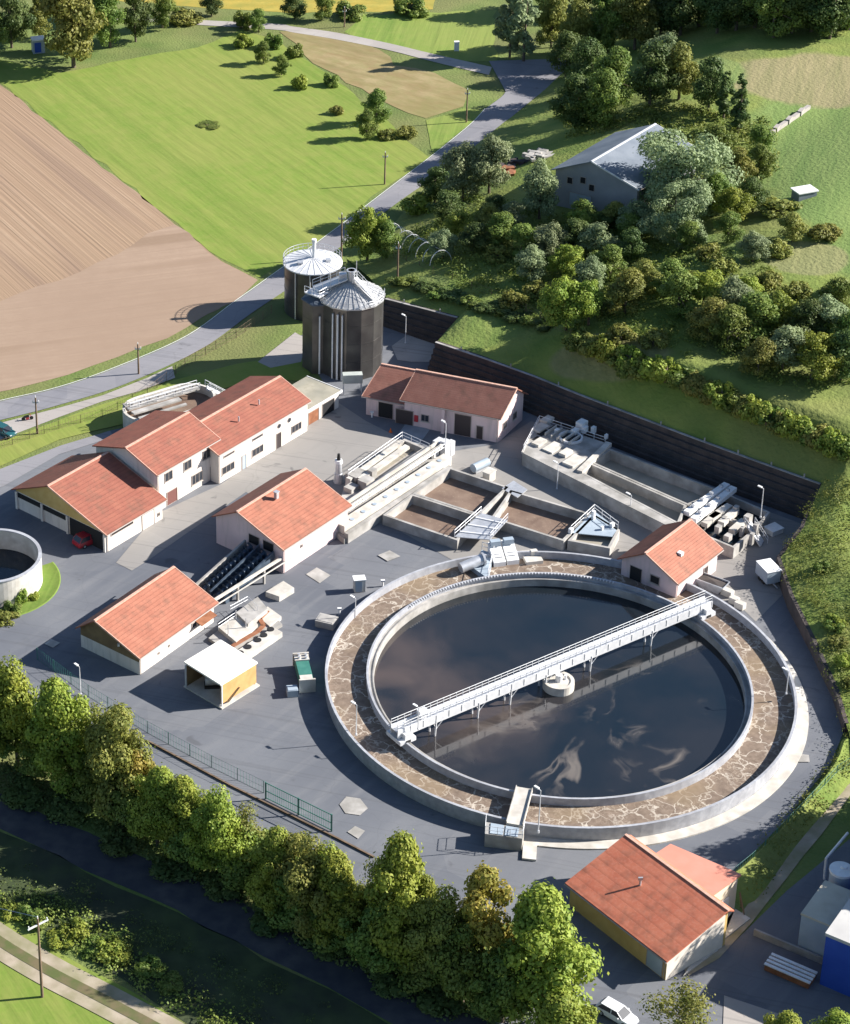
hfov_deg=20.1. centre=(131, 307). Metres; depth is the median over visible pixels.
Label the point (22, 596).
shrub
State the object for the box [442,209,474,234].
broadleaf tree
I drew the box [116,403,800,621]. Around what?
pale paving
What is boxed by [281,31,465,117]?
dry field
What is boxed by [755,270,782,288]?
shrub
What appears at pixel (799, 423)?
shrub
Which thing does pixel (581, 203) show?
broadleaf tree
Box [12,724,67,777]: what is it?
broadleaf tree
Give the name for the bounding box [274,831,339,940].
broadleaf tree
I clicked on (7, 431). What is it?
parked car
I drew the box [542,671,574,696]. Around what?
pier
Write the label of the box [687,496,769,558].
outlet works
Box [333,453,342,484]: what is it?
filter stack
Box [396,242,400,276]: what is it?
utility pole
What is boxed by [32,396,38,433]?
utility pole
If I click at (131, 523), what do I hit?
window
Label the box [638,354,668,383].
shrub
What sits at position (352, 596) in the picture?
lamp post
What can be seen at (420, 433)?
paving ramp
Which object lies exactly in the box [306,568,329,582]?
paving patch
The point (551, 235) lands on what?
broadleaf tree
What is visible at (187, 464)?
window
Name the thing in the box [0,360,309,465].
grass lawn
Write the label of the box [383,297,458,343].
retaining wall
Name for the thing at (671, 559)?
gauge house
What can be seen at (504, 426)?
window
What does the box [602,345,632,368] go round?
shrub
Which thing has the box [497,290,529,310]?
shrub
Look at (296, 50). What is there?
shrub
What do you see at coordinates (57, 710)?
broadleaf tree
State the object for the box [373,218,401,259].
broadleaf tree
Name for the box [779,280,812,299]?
shrub
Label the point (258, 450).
window
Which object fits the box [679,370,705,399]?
shrub
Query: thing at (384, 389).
pink side wing
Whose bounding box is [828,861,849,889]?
white storage tank
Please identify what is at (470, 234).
broadleaf tree
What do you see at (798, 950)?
wall
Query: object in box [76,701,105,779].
birch tree
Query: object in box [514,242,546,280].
broadleaf tree
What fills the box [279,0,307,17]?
broadleaf tree
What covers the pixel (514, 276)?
undergrowth
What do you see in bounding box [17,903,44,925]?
shrub
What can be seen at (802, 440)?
shrub
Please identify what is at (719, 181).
broadleaf tree
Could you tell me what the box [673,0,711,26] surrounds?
broadleaf tree
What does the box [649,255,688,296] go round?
broadleaf tree
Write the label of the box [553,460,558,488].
lamp post
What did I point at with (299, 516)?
pump house
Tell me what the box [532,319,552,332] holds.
shrub
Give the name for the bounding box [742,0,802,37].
broadleaf tree
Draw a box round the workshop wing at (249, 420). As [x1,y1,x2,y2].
[187,375,311,483]
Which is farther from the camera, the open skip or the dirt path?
the open skip
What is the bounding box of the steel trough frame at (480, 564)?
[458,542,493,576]
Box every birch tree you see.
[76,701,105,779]
[233,801,264,875]
[347,856,388,914]
[637,976,716,1023]
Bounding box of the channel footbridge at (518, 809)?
[506,785,532,827]
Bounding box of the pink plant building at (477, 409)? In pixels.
[395,369,528,442]
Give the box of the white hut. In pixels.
[790,184,818,201]
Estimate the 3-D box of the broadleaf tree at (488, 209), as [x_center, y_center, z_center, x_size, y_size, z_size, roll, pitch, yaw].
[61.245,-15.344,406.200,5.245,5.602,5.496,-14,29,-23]
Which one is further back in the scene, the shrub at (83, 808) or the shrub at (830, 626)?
the shrub at (830, 626)
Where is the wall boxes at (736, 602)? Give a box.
[720,587,745,610]
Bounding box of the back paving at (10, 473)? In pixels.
[0,431,111,486]
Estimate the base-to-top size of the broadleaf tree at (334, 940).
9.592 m
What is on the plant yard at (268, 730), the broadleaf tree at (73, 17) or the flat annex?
the flat annex
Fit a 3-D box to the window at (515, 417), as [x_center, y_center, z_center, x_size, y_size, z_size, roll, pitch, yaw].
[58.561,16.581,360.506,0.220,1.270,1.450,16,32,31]
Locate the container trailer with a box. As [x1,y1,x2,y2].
[755,558,781,588]
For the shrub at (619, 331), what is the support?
on the hill
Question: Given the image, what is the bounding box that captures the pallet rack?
[764,952,817,988]
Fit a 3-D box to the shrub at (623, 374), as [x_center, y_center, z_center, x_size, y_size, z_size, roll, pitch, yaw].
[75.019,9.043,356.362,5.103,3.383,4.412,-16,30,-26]
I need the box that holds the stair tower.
[301,294,324,373]
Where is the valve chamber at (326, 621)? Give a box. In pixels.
[315,613,337,630]
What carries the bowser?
on the pale paving at (320, 444)
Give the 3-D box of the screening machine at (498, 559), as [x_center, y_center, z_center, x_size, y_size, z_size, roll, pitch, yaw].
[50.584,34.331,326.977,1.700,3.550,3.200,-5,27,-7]
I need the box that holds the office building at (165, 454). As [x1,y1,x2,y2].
[92,410,220,508]
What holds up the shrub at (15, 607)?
on the planting bed
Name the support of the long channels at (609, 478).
on the pale paving at (320, 444)
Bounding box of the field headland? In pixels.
[0,225,256,391]
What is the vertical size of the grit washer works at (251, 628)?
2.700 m
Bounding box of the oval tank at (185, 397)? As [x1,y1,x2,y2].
[122,380,224,427]
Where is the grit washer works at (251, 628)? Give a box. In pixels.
[209,581,293,657]
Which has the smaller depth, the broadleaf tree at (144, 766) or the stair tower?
the broadleaf tree at (144, 766)
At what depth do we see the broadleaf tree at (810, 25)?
468.98 m
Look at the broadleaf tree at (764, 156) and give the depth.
408.04 m
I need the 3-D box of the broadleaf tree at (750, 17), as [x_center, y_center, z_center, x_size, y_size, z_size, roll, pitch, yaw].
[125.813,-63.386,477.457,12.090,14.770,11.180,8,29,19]
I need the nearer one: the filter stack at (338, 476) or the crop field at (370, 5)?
the filter stack at (338, 476)
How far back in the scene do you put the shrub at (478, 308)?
381.78 m
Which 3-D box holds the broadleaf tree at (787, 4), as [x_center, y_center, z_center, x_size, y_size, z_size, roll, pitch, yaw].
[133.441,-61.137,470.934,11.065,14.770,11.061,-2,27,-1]
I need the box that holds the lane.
[117,19,491,74]
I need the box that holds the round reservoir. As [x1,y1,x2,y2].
[0,528,42,608]
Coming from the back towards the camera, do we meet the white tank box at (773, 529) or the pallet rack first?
the white tank box at (773, 529)
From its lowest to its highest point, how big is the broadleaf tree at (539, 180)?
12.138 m
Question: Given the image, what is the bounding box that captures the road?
[0,90,542,419]
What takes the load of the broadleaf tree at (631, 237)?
on the hill
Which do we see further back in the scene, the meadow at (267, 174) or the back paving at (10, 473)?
the meadow at (267, 174)
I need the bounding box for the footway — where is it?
[0,366,174,438]
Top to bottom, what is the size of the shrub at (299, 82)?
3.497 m
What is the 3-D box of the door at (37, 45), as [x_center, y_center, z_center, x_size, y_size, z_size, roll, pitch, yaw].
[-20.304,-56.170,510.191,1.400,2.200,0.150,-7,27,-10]
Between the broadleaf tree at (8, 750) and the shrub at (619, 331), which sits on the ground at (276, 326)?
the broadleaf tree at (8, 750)
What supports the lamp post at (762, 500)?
on the outlet works at (732, 526)
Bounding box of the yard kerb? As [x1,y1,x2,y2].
[148,740,373,857]
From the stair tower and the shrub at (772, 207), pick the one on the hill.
the shrub at (772, 207)
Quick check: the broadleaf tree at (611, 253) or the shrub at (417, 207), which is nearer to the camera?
the broadleaf tree at (611, 253)
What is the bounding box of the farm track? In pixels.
[0,922,183,1023]
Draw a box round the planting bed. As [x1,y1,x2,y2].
[1,562,60,614]
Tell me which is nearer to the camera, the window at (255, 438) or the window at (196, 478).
the window at (196, 478)
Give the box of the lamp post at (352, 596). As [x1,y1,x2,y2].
[350,595,355,617]
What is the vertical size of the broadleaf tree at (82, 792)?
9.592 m
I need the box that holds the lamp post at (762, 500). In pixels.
[758,485,763,517]
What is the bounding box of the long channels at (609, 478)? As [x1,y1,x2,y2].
[522,421,722,531]
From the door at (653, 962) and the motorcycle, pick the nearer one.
the door at (653, 962)
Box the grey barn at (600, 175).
[551,123,700,212]
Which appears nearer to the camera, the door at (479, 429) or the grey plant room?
the grey plant room
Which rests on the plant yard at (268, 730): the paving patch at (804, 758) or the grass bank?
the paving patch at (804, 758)
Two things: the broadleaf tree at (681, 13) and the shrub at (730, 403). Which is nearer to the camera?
the shrub at (730, 403)
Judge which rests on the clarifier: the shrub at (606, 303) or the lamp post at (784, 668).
the lamp post at (784, 668)
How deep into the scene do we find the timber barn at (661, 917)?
259.54 m
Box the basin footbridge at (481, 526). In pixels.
[454,481,526,539]
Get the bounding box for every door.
[34,42,40,52]
[142,509,154,530]
[166,487,177,505]
[242,454,246,469]
[276,431,281,449]
[308,407,318,425]
[322,397,334,416]
[356,582,361,591]
[378,401,392,419]
[395,408,413,425]
[454,413,471,437]
[476,425,482,439]
[629,564,641,582]
[645,950,662,977]
[722,897,728,904]
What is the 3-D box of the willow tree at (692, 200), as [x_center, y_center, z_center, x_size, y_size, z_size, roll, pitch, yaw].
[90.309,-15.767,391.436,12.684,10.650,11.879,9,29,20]
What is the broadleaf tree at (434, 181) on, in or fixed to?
on the hill
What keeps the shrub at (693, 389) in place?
on the hill
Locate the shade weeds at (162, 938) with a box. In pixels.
[0,863,330,1023]
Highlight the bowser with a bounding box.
[470,457,490,473]
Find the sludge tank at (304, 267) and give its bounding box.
[283,238,342,320]
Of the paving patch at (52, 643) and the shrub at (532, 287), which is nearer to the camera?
the paving patch at (52, 643)
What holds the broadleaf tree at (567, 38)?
on the hill
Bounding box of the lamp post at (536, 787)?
[534,785,540,832]
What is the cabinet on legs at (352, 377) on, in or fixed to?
on the plant yard at (268, 730)
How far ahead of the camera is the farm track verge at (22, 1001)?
254.81 m
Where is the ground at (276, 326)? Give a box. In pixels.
[0,0,849,1023]
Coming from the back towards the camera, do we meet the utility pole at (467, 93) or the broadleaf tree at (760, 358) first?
the utility pole at (467, 93)
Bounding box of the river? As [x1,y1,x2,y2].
[0,793,489,1023]
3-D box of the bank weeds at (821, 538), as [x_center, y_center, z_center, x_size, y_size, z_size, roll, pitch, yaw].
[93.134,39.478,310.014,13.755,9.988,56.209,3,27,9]
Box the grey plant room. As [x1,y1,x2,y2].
[798,880,849,955]
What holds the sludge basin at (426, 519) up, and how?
on the plant yard at (268, 730)
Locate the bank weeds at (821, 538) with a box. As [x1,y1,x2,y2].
[781,472,849,745]
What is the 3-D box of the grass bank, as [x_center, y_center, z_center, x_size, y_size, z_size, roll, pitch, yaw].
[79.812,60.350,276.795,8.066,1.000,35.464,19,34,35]
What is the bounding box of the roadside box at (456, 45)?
[454,41,458,50]
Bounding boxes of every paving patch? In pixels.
[45,639,58,646]
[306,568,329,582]
[340,796,367,814]
[348,826,363,837]
[378,550,399,560]
[798,754,809,761]
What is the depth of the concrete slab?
250.14 m
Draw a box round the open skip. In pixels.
[696,572,729,593]
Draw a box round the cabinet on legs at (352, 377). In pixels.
[342,371,362,394]
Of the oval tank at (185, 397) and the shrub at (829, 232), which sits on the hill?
the shrub at (829, 232)
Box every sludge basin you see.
[382,494,477,549]
[412,467,507,514]
[493,490,590,550]
[567,516,619,557]
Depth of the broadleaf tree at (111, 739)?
275.36 m
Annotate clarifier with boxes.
[325,551,808,849]
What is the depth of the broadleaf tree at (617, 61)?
451.58 m
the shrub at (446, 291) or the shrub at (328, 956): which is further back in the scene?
the shrub at (446, 291)
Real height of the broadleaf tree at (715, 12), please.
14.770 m
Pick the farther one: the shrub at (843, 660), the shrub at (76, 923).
the shrub at (843, 660)
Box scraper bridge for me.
[386,590,715,745]
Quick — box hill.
[347,13,849,734]
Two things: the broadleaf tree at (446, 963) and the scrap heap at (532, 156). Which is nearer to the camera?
the broadleaf tree at (446, 963)
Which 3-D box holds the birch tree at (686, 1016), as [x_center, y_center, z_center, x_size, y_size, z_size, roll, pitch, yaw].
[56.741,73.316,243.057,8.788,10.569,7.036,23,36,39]
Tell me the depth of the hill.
386.00 m
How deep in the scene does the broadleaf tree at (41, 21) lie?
516.23 m
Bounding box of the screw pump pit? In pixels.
[196,540,274,603]
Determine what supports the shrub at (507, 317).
on the hill
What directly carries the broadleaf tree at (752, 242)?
on the hill
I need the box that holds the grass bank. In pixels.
[735,738,849,906]
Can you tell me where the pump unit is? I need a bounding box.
[293,652,315,692]
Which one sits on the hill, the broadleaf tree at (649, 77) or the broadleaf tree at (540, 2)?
the broadleaf tree at (649, 77)
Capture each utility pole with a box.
[27,916,47,997]
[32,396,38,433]
[135,342,140,373]
[338,214,344,256]
[383,151,387,184]
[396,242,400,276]
[465,88,469,121]
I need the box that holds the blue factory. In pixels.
[820,898,849,996]
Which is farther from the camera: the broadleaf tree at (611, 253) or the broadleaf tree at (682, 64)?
the broadleaf tree at (682, 64)
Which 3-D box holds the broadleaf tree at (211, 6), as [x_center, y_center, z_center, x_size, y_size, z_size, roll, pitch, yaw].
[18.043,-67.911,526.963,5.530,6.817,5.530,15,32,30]
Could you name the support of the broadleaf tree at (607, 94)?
on the hill
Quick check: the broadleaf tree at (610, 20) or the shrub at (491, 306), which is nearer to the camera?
the shrub at (491, 306)
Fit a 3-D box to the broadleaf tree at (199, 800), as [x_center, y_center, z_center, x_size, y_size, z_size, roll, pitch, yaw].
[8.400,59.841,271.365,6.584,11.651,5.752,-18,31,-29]
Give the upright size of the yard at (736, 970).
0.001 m
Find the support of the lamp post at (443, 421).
on the pale paving at (320, 444)
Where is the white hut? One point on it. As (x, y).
(800, 193)
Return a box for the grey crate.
[286,685,297,697]
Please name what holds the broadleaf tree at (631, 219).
on the hill
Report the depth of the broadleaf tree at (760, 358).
347.07 m
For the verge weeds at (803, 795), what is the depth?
277.71 m
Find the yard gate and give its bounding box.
[265,782,331,831]
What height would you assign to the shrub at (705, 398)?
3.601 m
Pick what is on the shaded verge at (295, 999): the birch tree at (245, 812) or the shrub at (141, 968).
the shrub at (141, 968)
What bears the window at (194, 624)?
in the store house at (142, 627)
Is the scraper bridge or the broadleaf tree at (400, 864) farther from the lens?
the scraper bridge
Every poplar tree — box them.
[492,0,519,57]
[502,0,542,60]
[715,70,735,117]
[729,73,751,133]
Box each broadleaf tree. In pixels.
[0,0,36,47]
[0,17,10,43]
[0,651,41,767]
[0,729,16,759]
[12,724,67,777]
[23,671,97,797]
[27,0,52,35]
[36,0,108,67]
[64,747,104,804]
[82,699,155,824]
[92,0,126,47]
[102,770,147,826]
[121,0,154,41]
[121,762,176,846]
[124,748,155,795]
[147,0,179,27]
[151,773,199,860]
[161,807,212,864]
[174,788,210,840]
[182,780,255,879]
[198,0,223,15]
[209,822,269,896]
[243,825,290,918]
[249,7,266,31]
[252,40,271,62]
[264,856,313,931]
[271,53,291,75]
[271,828,312,906]
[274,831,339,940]
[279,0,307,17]
[304,837,359,915]
[304,847,368,946]
[307,890,366,953]
[313,0,337,19]
[342,205,389,260]
[352,108,379,138]
[360,88,390,123]
[361,827,435,974]
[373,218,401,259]
[387,923,444,993]
[402,879,476,983]
[409,873,437,929]
[417,166,453,201]
[425,189,466,221]
[426,228,458,259]
[427,922,491,1003]
[438,140,487,201]
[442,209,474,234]
[442,898,485,964]
[456,860,518,979]
[458,221,492,251]
[466,937,537,1023]
[469,132,514,193]
[473,202,501,231]
[479,193,505,210]
[481,879,609,1020]
[484,209,516,245]
[500,201,526,227]
[506,222,537,258]
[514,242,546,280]
[518,155,560,218]
[525,986,600,1023]
[531,219,570,256]
[534,0,567,47]
[535,0,546,5]
[535,274,597,330]
[544,244,584,276]
[546,30,581,76]
[547,72,597,127]
[558,0,595,50]
[560,34,606,92]
[562,217,590,251]
[563,196,600,218]
[567,209,592,223]
[571,279,605,325]
[574,221,621,255]
[574,254,605,291]
[576,66,632,127]
[586,45,638,102]
[588,0,633,51]
[588,244,628,281]
[596,203,626,228]
[599,201,622,227]
[605,266,645,314]
[609,0,662,49]
[615,198,657,236]
[615,212,642,241]
[617,226,648,264]
[624,39,683,106]
[629,257,662,295]
[643,31,677,76]
[645,0,680,35]
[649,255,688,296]
[655,0,708,35]
[655,270,702,317]
[663,39,702,99]
[670,220,705,252]
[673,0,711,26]
[685,294,730,342]
[688,269,724,303]
[689,54,735,110]
[692,0,744,33]
[703,123,740,151]
[705,170,736,210]
[706,303,753,351]
[712,186,756,219]
[712,210,745,242]
[715,274,753,319]
[716,0,754,30]
[722,145,758,187]
[729,0,774,27]
[734,230,771,261]
[735,290,785,344]
[737,175,770,211]
[737,336,778,377]
[738,275,764,293]
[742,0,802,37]
[748,124,776,156]
[750,143,777,177]
[758,289,801,332]
[763,1008,802,1023]
[767,325,807,369]
[776,212,809,241]
[777,0,816,33]
[779,298,831,335]
[793,330,844,380]
[794,0,832,31]
[802,0,849,38]
[806,293,849,333]
[806,1007,849,1023]
[816,276,849,310]
[822,326,849,379]
[824,308,849,334]
[841,0,849,29]
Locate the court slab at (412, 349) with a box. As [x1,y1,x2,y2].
[392,335,434,361]
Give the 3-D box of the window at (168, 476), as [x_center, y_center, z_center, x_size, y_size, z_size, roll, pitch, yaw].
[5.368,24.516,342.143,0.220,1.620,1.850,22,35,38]
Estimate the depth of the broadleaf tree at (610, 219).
399.42 m
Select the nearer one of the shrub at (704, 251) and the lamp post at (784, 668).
the lamp post at (784, 668)
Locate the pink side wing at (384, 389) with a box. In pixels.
[361,363,415,419]
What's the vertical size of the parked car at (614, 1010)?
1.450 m
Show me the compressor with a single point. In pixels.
(209, 683)
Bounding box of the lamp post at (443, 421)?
[441,420,445,452]
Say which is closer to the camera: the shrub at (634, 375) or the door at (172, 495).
the door at (172, 495)
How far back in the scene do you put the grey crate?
301.79 m
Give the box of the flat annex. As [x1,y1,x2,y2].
[292,376,342,425]
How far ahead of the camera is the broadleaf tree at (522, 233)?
394.21 m
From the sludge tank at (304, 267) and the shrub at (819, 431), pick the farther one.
the sludge tank at (304, 267)
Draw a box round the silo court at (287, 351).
[258,333,301,367]
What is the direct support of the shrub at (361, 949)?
on the ground at (276, 326)
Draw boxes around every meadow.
[0,30,428,277]
[345,10,497,60]
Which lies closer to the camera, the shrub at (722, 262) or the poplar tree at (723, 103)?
the shrub at (722, 262)
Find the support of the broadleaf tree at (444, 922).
on the ground at (276, 326)
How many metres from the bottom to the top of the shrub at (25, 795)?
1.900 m
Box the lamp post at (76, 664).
[74,663,81,693]
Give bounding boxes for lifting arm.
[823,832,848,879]
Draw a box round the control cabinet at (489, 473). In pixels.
[482,467,496,480]
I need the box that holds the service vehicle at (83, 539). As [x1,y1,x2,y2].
[72,531,92,548]
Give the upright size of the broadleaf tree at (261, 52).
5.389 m
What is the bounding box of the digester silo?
[318,261,384,380]
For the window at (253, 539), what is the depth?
329.09 m
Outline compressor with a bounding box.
[204,677,219,688]
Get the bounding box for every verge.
[0,832,386,1023]
[0,911,173,1023]
[426,108,482,152]
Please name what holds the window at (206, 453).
in the office building at (165, 454)
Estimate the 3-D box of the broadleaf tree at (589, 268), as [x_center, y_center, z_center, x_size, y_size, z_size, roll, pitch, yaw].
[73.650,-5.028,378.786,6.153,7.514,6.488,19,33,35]
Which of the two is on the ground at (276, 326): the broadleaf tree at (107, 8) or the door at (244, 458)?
the broadleaf tree at (107, 8)
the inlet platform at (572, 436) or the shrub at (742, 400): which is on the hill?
the shrub at (742, 400)
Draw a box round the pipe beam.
[213,557,292,611]
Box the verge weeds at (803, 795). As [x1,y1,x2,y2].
[745,745,849,894]
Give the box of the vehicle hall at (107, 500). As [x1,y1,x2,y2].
[11,451,167,551]
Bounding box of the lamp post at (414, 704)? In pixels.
[412,703,418,729]
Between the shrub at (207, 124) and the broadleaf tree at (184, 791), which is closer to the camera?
the broadleaf tree at (184, 791)
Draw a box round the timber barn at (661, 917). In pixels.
[564,833,733,979]
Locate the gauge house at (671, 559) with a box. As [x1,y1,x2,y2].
[617,518,723,597]
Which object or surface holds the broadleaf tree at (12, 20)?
on the ground at (276, 326)
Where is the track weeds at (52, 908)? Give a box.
[0,885,253,1023]
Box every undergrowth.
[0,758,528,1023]
[392,192,849,390]
[547,97,782,186]
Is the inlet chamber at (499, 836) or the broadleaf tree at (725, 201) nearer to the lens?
the inlet chamber at (499, 836)
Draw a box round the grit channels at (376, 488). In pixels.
[337,432,454,543]
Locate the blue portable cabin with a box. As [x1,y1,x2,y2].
[30,35,44,53]
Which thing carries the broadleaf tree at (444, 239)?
on the hill
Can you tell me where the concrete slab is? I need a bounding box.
[723,996,777,1023]
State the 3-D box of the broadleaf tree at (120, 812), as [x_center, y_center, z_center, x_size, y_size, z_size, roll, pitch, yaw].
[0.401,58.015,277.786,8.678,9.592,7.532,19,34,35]
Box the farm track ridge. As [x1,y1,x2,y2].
[0,936,159,1023]
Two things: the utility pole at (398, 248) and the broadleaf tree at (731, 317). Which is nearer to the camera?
the broadleaf tree at (731, 317)
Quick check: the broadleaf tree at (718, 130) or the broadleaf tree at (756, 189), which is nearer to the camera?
the broadleaf tree at (756, 189)
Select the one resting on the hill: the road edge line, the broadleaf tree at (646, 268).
the broadleaf tree at (646, 268)
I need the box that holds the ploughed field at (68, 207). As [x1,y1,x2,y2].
[0,85,255,312]
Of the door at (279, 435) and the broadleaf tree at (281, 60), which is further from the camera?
the broadleaf tree at (281, 60)
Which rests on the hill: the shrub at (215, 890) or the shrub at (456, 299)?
the shrub at (456, 299)
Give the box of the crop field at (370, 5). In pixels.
[117,0,434,12]
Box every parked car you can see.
[0,421,16,438]
[595,996,638,1023]
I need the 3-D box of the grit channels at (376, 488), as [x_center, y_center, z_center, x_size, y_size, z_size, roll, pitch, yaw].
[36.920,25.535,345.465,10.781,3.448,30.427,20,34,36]
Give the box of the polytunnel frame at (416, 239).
[393,223,451,263]
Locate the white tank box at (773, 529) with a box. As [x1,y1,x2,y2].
[763,522,783,536]
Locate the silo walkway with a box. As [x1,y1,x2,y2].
[304,267,346,297]
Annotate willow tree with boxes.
[633,125,747,218]
[633,177,714,248]
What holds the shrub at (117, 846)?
on the ground at (276, 326)
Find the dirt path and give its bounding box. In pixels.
[684,784,849,974]
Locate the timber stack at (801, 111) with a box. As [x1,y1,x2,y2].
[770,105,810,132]
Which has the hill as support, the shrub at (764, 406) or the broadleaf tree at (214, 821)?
the shrub at (764, 406)
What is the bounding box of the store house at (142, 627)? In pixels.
[75,566,218,674]
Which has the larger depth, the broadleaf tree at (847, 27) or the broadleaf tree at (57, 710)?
the broadleaf tree at (847, 27)
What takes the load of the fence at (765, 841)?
on the grass bank
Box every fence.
[0,305,271,448]
[36,648,263,792]
[393,251,570,334]
[732,759,849,871]
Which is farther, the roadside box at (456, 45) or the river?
the roadside box at (456, 45)
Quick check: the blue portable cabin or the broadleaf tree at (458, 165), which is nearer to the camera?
the broadleaf tree at (458, 165)
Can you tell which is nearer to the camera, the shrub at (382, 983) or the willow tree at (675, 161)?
the shrub at (382, 983)
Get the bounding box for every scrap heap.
[498,165,515,176]
[499,157,529,168]
[522,148,553,161]
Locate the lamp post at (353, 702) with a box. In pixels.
[350,701,356,735]
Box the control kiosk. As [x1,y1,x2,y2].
[352,575,365,592]
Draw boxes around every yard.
[0,326,842,922]
[496,839,849,1023]
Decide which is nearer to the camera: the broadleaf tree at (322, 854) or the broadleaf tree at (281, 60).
the broadleaf tree at (322, 854)
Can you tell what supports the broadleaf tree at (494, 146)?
on the hill
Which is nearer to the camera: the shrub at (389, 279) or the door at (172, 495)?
the door at (172, 495)
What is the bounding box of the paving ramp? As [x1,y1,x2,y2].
[395,424,429,443]
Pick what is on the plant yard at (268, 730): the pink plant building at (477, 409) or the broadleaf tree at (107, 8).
the pink plant building at (477, 409)
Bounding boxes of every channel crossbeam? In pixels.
[684,482,729,516]
[690,486,736,523]
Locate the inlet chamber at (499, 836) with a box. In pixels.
[484,814,536,860]
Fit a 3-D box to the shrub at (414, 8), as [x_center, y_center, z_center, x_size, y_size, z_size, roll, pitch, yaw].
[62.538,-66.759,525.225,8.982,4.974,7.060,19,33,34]
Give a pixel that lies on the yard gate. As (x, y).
(299, 807)
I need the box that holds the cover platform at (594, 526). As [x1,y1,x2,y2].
[568,504,618,536]
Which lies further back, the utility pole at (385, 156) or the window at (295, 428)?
the utility pole at (385, 156)
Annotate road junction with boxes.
[489,58,565,90]
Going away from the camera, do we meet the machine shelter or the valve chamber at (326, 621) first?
the machine shelter
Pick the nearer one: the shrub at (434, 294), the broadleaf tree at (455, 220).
the shrub at (434, 294)
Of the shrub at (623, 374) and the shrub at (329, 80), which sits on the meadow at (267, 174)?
the shrub at (329, 80)
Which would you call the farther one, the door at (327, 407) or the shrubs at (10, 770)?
the door at (327, 407)
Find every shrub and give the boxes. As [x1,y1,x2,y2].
[0,609,19,627]
[0,775,45,814]
[0,900,28,921]
[3,600,21,617]
[15,588,27,604]
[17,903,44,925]
[25,910,51,932]
[26,591,39,600]
[43,788,94,825]
[45,928,76,949]
[56,916,89,940]
[77,934,101,960]
[94,935,125,960]
[98,823,146,857]
[100,946,132,965]
[133,954,168,977]
[148,854,199,883]
[156,970,183,996]
[169,6,204,26]
[196,119,219,129]
[198,869,243,902]
[233,8,251,30]
[233,33,253,47]
[248,900,293,938]
[264,32,282,49]
[283,43,303,59]
[291,74,308,89]
[297,932,348,961]
[323,72,339,87]
[328,105,344,115]
[335,0,366,21]
[338,900,405,974]
[364,965,410,999]
[376,128,395,140]
[384,276,401,286]
[392,276,418,285]
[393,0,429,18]
[394,125,417,138]
[396,192,434,215]
[410,281,422,290]
[415,982,466,1017]
[418,280,441,292]
[425,287,445,298]
[439,287,462,299]
[446,291,467,304]
[460,294,481,310]
[468,300,485,312]
[478,299,500,313]
[482,242,513,263]
[494,304,511,316]
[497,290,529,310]
[501,309,522,323]
[508,309,531,321]
[519,314,545,324]
[521,279,543,301]
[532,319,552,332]
[537,281,560,295]
[561,325,587,351]
[568,275,579,293]
[576,332,597,357]
[587,333,617,362]
[597,299,613,316]
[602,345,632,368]
[605,322,637,346]
[613,356,639,378]
[615,344,644,370]
[627,354,646,381]
[638,327,669,350]
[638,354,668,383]
[649,356,680,382]
[666,367,694,389]
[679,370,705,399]
[685,377,705,402]
[693,242,725,261]
[693,380,720,404]
[702,379,736,409]
[706,256,739,276]
[721,387,740,413]
[730,392,753,419]
[736,393,772,424]
[754,406,783,428]
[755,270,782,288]
[756,195,802,218]
[765,236,793,260]
[766,408,793,436]
[775,410,812,440]
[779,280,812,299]
[790,417,816,445]
[802,423,827,452]
[805,222,843,243]
[812,426,846,457]
[813,561,831,573]
[822,613,847,627]
[823,619,844,634]
[827,634,847,649]
[833,653,849,668]
[834,433,849,461]
[840,676,849,687]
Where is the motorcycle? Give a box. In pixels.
[21,413,32,420]
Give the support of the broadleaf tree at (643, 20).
on the hill
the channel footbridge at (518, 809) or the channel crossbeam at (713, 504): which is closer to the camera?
the channel footbridge at (518, 809)
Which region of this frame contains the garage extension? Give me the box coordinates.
[656,844,749,975]
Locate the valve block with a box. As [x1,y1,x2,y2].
[523,549,542,564]
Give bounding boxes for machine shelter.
[184,640,259,708]
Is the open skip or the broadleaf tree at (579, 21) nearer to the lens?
the open skip
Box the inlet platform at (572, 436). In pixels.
[521,415,611,472]
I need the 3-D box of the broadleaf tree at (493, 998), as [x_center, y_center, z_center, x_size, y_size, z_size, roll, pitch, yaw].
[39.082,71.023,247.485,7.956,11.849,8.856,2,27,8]
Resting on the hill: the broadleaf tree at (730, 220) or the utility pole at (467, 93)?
the broadleaf tree at (730, 220)
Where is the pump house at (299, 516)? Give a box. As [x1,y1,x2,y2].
[212,468,352,572]
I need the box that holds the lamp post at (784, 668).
[782,667,788,694]
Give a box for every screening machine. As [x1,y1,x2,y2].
[487,538,505,566]
[501,536,518,564]
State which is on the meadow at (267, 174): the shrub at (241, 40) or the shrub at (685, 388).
the shrub at (241, 40)
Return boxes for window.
[111,521,133,536]
[164,469,173,483]
[183,458,192,472]
[191,470,202,486]
[192,622,197,629]
[202,449,209,461]
[222,461,235,475]
[224,450,234,458]
[249,533,258,545]
[252,433,262,441]
[252,444,263,458]
[263,540,273,551]
[291,421,302,434]
[420,414,428,422]
[502,420,506,430]
[512,411,517,421]
[567,176,572,184]
[580,176,585,184]
[588,184,594,191]
[649,574,659,586]
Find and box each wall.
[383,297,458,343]
[428,341,820,518]
[753,928,822,963]
[776,483,848,731]
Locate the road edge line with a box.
[3,110,483,399]

